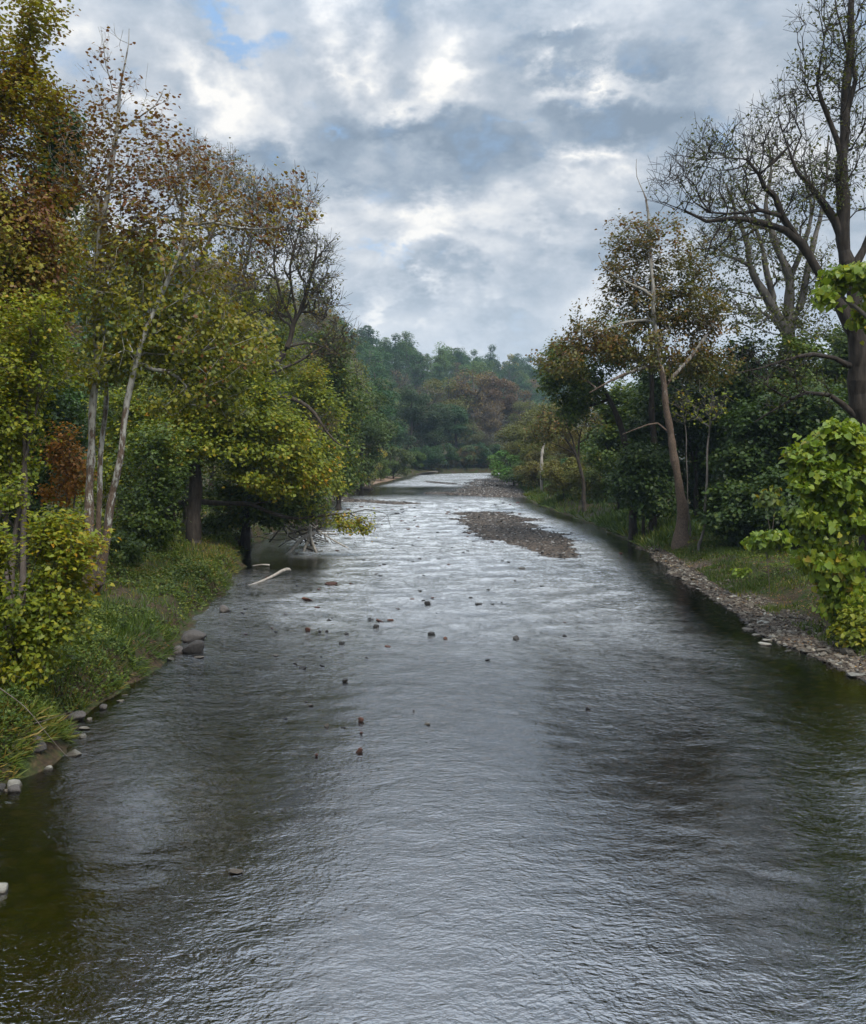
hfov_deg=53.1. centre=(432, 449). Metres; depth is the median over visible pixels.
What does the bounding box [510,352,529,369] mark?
forest tree
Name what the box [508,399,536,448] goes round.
leafy tree
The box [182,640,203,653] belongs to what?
boulder
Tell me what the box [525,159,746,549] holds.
leaning sycamore
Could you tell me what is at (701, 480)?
leafy tree
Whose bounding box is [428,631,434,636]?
river stone
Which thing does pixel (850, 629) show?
yellow green undergrowth
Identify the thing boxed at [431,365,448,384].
forest tree
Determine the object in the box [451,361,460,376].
forest tree
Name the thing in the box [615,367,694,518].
leafy tree
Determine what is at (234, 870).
stone
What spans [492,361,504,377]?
forest tree
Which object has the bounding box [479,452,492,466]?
shrub
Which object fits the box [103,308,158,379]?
forest tree
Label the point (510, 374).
forest tree
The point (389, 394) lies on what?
leafy tree
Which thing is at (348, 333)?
forest tree
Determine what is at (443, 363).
forest tree
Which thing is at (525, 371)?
forest tree
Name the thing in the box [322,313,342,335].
forest tree
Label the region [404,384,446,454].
leafy tree
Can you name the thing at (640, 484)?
leafy tree
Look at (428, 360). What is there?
forest tree
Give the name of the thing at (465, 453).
shrub
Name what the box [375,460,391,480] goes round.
shrub
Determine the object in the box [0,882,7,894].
boulder
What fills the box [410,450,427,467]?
shrub
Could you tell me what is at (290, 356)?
forest tree
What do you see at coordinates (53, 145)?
dark leafy tree
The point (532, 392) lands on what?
forest tree
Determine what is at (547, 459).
shrub
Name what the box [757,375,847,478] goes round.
leafy tree
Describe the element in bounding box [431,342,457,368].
forest tree
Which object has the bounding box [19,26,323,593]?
sycamore tree
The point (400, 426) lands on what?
forest tree
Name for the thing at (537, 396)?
forest tree
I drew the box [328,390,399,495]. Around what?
leafy tree
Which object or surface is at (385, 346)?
forest tree
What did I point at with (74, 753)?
stone
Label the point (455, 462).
shrub
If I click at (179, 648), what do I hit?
boulder
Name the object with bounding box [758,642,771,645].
stone
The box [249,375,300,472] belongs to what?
leafy tree
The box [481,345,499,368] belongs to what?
forest tree
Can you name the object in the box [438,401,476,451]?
leafy tree
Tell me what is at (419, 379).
forest tree
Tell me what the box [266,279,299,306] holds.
forest tree
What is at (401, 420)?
forest tree
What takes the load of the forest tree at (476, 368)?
on the ground at (734, 854)
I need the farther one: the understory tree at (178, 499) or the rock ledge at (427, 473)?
the rock ledge at (427, 473)
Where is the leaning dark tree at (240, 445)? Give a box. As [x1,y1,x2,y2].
[106,346,344,542]
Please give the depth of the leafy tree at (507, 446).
165.79 m
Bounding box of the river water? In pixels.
[0,473,865,1012]
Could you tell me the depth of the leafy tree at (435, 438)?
246.36 m
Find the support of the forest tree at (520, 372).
on the ground at (734, 854)
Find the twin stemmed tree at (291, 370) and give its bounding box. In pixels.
[147,253,322,513]
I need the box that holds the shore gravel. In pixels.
[628,543,865,698]
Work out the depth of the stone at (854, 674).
24.70 m
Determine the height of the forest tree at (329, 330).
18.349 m
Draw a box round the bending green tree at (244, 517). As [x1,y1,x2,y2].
[187,430,342,551]
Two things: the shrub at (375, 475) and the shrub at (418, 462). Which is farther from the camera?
the shrub at (418, 462)
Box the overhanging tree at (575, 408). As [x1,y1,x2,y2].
[531,313,642,539]
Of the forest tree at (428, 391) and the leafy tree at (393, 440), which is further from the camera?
the forest tree at (428, 391)
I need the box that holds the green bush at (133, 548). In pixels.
[9,497,153,570]
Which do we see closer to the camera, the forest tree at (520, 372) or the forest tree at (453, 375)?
the forest tree at (453, 375)
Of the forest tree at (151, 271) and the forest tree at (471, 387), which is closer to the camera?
the forest tree at (151, 271)
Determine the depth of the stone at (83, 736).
19.51 m
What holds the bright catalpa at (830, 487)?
on the ground at (734, 854)
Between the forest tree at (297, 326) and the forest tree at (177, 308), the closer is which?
the forest tree at (177, 308)
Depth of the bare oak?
34.86 m
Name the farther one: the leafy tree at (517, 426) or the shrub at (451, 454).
the shrub at (451, 454)
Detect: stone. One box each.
[44,765,52,771]
[65,749,81,756]
[78,733,86,738]
[229,868,243,873]
[325,582,337,585]
[356,747,362,752]
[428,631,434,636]
[742,627,753,630]
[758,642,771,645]
[819,652,827,656]
[840,647,853,654]
[846,672,865,676]
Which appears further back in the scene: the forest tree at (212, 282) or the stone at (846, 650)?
the forest tree at (212, 282)
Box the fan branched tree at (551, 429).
[518,393,607,511]
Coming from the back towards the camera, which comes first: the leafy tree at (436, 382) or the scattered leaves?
the leafy tree at (436, 382)
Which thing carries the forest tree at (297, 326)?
on the ground at (734, 854)
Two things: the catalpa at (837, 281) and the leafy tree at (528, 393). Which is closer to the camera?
the catalpa at (837, 281)
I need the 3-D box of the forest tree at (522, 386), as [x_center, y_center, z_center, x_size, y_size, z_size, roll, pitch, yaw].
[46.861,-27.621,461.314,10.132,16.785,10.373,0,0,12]
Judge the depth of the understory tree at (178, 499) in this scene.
56.44 m
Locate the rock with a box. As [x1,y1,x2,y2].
[355,486,372,491]
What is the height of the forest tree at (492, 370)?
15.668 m
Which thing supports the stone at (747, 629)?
on the shore gravel
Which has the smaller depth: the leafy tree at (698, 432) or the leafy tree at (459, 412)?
the leafy tree at (698, 432)
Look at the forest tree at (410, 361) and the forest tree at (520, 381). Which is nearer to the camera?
the forest tree at (410, 361)
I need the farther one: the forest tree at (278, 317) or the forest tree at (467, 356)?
the forest tree at (467, 356)
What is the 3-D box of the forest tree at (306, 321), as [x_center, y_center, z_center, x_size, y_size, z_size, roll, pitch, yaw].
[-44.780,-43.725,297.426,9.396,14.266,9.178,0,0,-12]
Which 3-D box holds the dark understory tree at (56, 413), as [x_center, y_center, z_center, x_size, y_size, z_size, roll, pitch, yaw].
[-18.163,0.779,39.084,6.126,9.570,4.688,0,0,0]
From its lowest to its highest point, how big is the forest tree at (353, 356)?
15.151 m
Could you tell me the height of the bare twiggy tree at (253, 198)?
26.629 m
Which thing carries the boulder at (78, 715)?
on the ground at (734, 854)
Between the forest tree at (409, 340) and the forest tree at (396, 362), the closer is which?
the forest tree at (396, 362)
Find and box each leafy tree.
[0,0,96,398]
[0,283,99,625]
[7,336,126,497]
[12,99,92,573]
[56,332,164,477]
[114,359,178,486]
[170,368,257,490]
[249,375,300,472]
[264,340,338,413]
[321,370,354,494]
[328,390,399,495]
[336,374,380,449]
[339,356,378,465]
[352,373,407,454]
[355,431,387,486]
[375,415,404,473]
[390,384,445,452]
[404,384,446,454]
[409,401,456,450]
[423,376,482,447]
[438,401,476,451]
[445,368,504,443]
[460,423,485,452]
[467,370,520,448]
[471,401,505,442]
[494,408,541,465]
[498,387,535,434]
[505,402,578,460]
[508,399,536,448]
[513,426,555,485]
[541,422,588,459]
[545,426,585,470]
[576,435,606,491]
[580,377,644,509]
[594,404,640,460]
[602,435,689,537]
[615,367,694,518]
[623,374,682,480]
[655,342,739,520]
[670,438,735,517]
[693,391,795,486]
[694,327,777,442]
[744,328,847,414]
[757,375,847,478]
[808,320,849,421]
[810,375,850,447]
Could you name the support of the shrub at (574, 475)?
on the ground at (734, 854)
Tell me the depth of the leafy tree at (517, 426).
149.92 m
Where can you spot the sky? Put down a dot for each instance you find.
(469, 157)
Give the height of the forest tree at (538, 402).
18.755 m
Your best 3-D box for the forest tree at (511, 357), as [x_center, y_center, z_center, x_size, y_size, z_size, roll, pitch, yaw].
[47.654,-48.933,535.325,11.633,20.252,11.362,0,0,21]
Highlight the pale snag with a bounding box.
[540,443,544,489]
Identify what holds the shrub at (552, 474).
on the ground at (734, 854)
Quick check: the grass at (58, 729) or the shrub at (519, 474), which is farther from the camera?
the shrub at (519, 474)
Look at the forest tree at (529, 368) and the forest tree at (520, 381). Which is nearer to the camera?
the forest tree at (520, 381)
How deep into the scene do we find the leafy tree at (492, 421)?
277.12 m
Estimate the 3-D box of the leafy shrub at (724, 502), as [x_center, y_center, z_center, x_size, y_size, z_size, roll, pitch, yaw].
[17.007,3.391,48.955,4.536,4.890,6.764,0,0,0]
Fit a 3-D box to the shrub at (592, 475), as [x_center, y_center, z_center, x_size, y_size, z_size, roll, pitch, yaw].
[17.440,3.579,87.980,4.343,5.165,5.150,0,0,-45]
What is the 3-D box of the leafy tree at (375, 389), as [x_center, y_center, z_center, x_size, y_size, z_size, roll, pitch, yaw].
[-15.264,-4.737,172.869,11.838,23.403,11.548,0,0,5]
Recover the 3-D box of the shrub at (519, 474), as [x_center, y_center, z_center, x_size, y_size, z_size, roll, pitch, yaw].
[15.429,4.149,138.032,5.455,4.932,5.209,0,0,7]
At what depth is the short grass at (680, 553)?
40.56 m
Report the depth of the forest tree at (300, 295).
317.19 m
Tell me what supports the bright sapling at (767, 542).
on the ground at (734, 854)
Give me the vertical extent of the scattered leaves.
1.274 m
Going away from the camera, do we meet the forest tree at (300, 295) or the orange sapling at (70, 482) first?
the orange sapling at (70, 482)
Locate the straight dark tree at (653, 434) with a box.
[631,301,672,532]
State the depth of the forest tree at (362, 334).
378.76 m
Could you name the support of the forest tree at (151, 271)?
on the ground at (734, 854)
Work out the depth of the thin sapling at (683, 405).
54.96 m
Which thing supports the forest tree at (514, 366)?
on the ground at (734, 854)
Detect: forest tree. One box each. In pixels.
[43,321,90,375]
[49,224,93,314]
[50,254,109,352]
[69,198,122,271]
[84,263,115,306]
[102,261,144,316]
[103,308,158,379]
[109,238,174,314]
[124,230,181,297]
[158,294,205,330]
[166,235,191,296]
[187,253,214,305]
[187,255,227,305]
[227,287,265,321]
[260,291,291,328]
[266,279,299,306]
[269,324,295,359]
[273,305,301,343]
[289,306,306,335]
[291,289,317,328]
[296,301,314,337]
[297,338,312,357]
[303,309,329,339]
[314,327,346,362]
[317,294,337,323]
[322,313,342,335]
[327,314,347,347]
[338,317,357,348]
[346,349,358,372]
[350,329,362,353]
[353,327,369,354]
[355,349,376,379]
[359,325,381,358]
[362,351,390,384]
[375,337,391,348]
[381,343,389,358]
[383,333,408,368]
[383,353,409,383]
[385,375,400,396]
[387,369,410,391]
[391,401,409,453]
[392,410,407,447]
[395,331,416,369]
[396,333,419,359]
[397,368,412,386]
[399,374,416,393]
[400,347,420,377]
[411,362,430,392]
[413,352,427,374]
[419,382,437,398]
[424,353,434,370]
[428,348,449,373]
[428,361,443,378]
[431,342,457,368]
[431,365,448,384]
[436,349,455,372]
[444,364,459,391]
[445,347,471,371]
[450,348,471,372]
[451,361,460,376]
[458,360,486,386]
[458,364,476,386]
[464,371,478,390]
[469,349,481,363]
[472,358,492,375]
[477,361,489,378]
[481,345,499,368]
[488,360,498,375]
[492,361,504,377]
[498,370,512,381]
[501,354,518,368]
[501,361,514,381]
[503,369,515,382]
[506,357,520,383]
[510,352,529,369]
[511,370,529,384]
[513,376,530,396]
[515,367,530,387]
[515,382,530,401]
[520,355,539,384]
[525,387,542,400]
[526,383,536,402]
[527,378,539,393]
[532,392,547,405]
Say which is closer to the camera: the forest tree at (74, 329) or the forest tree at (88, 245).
the forest tree at (74, 329)
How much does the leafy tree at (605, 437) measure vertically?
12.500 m
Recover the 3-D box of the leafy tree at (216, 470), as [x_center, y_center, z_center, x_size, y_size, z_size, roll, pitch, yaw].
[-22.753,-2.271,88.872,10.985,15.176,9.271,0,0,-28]
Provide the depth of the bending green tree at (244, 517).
54.14 m
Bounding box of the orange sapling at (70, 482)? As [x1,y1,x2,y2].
[31,418,96,519]
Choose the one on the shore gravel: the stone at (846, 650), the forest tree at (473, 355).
the stone at (846, 650)
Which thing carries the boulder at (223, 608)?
in the river water
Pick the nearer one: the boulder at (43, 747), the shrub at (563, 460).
the boulder at (43, 747)
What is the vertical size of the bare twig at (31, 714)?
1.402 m
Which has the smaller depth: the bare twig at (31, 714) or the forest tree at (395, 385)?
the bare twig at (31, 714)
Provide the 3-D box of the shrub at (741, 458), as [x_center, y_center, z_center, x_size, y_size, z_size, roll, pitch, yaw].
[18.747,1.184,49.982,5.719,9.142,5.919,0,0,-19]
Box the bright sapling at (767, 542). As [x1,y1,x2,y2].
[740,524,798,592]
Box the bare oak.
[640,0,865,577]
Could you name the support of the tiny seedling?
on the ground at (734, 854)
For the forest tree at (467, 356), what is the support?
on the ground at (734, 854)
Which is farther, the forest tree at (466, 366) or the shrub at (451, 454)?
the forest tree at (466, 366)
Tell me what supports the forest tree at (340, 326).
on the ground at (734, 854)
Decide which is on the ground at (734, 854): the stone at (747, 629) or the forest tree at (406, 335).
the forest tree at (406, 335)
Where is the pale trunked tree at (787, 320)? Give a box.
[672,113,858,443]
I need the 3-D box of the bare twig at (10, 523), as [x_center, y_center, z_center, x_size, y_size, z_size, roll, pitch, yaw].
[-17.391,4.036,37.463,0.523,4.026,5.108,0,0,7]
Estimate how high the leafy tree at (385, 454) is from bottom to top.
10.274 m
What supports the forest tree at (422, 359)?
on the ground at (734, 854)
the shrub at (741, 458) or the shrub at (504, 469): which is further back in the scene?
the shrub at (504, 469)
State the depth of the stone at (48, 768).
17.51 m
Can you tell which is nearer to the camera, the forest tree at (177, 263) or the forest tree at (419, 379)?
the forest tree at (177, 263)
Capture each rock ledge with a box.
[306,546,317,550]
[416,471,437,475]
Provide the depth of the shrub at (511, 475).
142.93 m
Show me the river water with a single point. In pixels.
(416, 495)
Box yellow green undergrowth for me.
[825,603,865,650]
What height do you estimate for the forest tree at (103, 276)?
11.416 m
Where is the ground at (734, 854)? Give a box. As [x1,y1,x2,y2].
[0,282,865,1023]
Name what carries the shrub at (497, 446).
on the ground at (734, 854)
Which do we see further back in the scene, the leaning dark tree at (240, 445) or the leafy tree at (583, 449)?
the leafy tree at (583, 449)
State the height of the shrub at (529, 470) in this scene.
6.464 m
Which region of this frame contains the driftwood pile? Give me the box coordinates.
[251,513,348,555]
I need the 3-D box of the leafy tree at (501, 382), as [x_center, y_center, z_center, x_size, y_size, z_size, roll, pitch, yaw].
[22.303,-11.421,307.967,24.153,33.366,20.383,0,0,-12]
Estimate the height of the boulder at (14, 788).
0.158 m
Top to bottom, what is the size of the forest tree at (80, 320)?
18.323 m
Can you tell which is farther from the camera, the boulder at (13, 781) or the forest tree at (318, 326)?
the forest tree at (318, 326)
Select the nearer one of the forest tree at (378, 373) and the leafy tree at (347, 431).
the leafy tree at (347, 431)
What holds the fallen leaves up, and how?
on the ground at (734, 854)
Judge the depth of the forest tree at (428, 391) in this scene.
401.77 m
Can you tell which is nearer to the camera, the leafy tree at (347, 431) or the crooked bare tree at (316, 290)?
the crooked bare tree at (316, 290)
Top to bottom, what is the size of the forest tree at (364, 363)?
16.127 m
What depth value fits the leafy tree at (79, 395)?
68.87 m
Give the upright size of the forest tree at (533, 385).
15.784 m
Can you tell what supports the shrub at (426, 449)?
on the ground at (734, 854)
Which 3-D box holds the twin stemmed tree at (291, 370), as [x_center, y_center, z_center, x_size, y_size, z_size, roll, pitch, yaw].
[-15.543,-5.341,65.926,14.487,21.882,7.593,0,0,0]
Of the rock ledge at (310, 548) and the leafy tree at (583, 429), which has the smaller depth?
the rock ledge at (310, 548)
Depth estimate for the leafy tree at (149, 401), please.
83.30 m
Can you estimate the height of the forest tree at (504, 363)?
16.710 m
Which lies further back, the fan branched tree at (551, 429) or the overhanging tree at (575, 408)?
the fan branched tree at (551, 429)
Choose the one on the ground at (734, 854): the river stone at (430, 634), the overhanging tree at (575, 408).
the overhanging tree at (575, 408)
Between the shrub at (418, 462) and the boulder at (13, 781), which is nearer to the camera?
the boulder at (13, 781)
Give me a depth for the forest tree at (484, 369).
455.84 m
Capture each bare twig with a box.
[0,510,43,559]
[0,688,68,758]
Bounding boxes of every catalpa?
[773,417,865,631]
[808,260,865,345]
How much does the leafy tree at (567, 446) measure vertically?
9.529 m
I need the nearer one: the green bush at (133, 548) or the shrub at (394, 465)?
the green bush at (133, 548)
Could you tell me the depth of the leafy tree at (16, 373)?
23.81 m
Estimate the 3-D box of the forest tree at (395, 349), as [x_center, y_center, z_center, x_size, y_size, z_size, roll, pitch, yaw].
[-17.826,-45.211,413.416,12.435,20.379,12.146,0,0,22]
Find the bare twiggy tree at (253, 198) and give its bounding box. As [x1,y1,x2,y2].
[137,128,289,524]
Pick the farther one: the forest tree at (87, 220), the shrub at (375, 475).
the forest tree at (87, 220)
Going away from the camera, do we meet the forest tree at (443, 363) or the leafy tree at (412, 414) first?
the leafy tree at (412, 414)
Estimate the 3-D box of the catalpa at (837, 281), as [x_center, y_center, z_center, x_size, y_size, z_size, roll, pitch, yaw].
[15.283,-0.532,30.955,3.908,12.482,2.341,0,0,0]
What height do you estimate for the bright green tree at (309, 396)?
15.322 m
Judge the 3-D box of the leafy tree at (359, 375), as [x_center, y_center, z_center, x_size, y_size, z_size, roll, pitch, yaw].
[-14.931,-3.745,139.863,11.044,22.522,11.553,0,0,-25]
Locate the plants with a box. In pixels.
[619,507,858,624]
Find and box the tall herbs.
[0,507,256,726]
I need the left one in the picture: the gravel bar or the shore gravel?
the gravel bar
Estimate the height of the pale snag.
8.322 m
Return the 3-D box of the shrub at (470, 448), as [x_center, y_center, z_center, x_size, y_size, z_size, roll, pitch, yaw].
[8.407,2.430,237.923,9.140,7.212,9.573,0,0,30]
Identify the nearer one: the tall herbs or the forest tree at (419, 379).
the tall herbs
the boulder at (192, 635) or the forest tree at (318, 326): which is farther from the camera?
the forest tree at (318, 326)
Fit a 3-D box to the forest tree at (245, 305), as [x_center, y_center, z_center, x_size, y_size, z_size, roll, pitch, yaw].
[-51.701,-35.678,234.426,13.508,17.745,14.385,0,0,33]
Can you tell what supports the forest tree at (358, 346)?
on the ground at (734, 854)
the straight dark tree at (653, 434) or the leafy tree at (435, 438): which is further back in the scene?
the leafy tree at (435, 438)
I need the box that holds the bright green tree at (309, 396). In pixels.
[261,355,356,524]
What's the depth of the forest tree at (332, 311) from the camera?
348.48 m
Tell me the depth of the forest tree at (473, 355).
491.45 m
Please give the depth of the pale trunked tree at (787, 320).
57.74 m
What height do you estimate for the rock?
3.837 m
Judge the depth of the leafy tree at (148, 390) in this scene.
76.45 m
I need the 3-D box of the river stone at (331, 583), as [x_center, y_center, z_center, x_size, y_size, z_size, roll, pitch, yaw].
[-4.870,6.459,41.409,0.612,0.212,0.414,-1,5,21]
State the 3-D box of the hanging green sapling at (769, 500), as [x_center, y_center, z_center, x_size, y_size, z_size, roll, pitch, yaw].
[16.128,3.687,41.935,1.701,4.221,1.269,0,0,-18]
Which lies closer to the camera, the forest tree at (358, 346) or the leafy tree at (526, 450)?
the leafy tree at (526, 450)
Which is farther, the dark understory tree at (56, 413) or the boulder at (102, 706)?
the dark understory tree at (56, 413)
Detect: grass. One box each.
[0,506,277,782]
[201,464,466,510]
[515,481,717,549]
[654,532,865,659]
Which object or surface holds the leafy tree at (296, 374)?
on the ground at (734, 854)
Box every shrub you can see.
[0,472,121,695]
[363,471,376,485]
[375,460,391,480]
[377,446,415,478]
[409,446,437,468]
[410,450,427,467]
[422,446,446,468]
[430,443,462,467]
[444,451,464,467]
[446,445,482,467]
[458,446,483,466]
[464,442,497,466]
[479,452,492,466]
[486,450,530,485]
[488,444,506,464]
[489,439,516,464]
[499,461,533,484]
[512,450,547,487]
[513,460,536,484]
[536,457,585,497]
[537,454,572,486]
[560,458,581,492]
[563,452,601,499]
[583,464,612,502]
[689,466,763,546]
[728,460,823,550]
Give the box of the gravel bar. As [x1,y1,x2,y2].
[321,478,616,567]
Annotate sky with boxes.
[0,0,865,410]
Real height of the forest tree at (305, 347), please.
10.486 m
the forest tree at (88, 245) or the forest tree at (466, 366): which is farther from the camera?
the forest tree at (466, 366)
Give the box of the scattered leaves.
[646,535,864,671]
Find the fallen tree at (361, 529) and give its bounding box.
[163,497,390,541]
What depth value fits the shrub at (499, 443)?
245.59 m
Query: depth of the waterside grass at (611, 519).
72.31 m
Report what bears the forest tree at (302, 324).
on the ground at (734, 854)
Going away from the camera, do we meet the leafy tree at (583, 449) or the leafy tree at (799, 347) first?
the leafy tree at (799, 347)
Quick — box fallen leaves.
[18,538,238,732]
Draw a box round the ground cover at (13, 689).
[0,498,305,772]
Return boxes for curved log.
[247,568,290,585]
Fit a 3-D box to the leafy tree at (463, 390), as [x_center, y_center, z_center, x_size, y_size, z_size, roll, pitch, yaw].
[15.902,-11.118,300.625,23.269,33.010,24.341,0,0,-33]
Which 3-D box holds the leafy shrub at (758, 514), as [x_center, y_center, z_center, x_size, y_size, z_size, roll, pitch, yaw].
[18.565,3.058,46.050,5.264,5.362,6.034,0,0,0]
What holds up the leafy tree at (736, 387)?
on the ground at (734, 854)
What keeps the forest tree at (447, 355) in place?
on the ground at (734, 854)
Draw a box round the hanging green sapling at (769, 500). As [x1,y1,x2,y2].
[751,482,785,562]
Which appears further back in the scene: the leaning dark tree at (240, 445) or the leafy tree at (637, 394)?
the leafy tree at (637, 394)
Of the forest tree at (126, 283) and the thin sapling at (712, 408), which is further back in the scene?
the forest tree at (126, 283)
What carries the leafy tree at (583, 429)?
on the ground at (734, 854)
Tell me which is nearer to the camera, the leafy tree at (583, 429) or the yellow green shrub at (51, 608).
the yellow green shrub at (51, 608)
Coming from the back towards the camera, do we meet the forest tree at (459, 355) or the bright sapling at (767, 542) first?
the forest tree at (459, 355)
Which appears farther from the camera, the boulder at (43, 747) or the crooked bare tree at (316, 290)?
the crooked bare tree at (316, 290)
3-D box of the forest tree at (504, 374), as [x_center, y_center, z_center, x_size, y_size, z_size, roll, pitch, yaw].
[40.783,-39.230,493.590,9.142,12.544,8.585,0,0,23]
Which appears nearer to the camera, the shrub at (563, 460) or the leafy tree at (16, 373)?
the leafy tree at (16, 373)
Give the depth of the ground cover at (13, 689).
25.82 m
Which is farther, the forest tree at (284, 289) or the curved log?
the forest tree at (284, 289)
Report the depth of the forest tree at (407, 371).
404.08 m
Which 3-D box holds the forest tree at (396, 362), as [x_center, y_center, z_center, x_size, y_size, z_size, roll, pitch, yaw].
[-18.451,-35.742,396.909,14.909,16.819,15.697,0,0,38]
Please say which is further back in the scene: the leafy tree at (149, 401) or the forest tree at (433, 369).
the forest tree at (433, 369)
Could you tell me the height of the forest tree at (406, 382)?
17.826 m
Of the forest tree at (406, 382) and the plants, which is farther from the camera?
the forest tree at (406, 382)
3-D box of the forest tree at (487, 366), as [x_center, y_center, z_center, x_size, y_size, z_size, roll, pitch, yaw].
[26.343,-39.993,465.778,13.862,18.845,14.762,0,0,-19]
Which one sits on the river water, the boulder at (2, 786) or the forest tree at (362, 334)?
the boulder at (2, 786)
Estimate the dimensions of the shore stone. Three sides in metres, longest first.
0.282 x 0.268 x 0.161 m
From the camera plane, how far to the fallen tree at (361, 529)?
51.91 m
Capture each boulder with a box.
[0,783,5,790]
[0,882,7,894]
[7,779,22,788]
[8,784,20,792]
[30,735,46,752]
[67,710,85,720]
[99,704,106,709]
[172,645,182,654]
[181,629,206,642]
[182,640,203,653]
[219,605,230,612]
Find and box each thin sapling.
[653,377,702,536]
[683,380,737,550]
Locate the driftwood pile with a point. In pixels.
(308, 538)
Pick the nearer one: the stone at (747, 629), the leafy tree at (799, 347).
the stone at (747, 629)
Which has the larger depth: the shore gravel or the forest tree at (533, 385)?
the forest tree at (533, 385)
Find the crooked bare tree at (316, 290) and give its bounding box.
[237,168,365,537]
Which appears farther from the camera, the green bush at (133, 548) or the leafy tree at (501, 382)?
the leafy tree at (501, 382)
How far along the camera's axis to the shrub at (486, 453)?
238.70 m
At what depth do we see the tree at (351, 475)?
91.36 m
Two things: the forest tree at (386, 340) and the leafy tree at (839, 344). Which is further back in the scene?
the forest tree at (386, 340)
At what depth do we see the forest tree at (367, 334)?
416.60 m
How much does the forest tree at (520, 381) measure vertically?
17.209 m
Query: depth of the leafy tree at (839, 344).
61.04 m
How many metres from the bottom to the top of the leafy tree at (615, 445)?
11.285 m
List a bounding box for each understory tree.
[0,369,101,549]
[65,376,169,528]
[101,414,209,551]
[137,388,216,523]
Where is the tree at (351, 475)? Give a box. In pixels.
[288,318,374,512]
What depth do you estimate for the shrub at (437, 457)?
230.04 m
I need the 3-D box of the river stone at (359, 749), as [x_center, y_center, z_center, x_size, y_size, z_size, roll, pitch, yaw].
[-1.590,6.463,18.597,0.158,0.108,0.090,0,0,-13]
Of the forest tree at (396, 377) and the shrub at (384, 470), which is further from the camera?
the forest tree at (396, 377)
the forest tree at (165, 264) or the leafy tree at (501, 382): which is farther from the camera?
the leafy tree at (501, 382)
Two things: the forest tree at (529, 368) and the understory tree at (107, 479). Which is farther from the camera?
the forest tree at (529, 368)
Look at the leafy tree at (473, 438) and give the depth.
249.12 m
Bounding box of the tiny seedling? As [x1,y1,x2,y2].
[729,567,751,608]

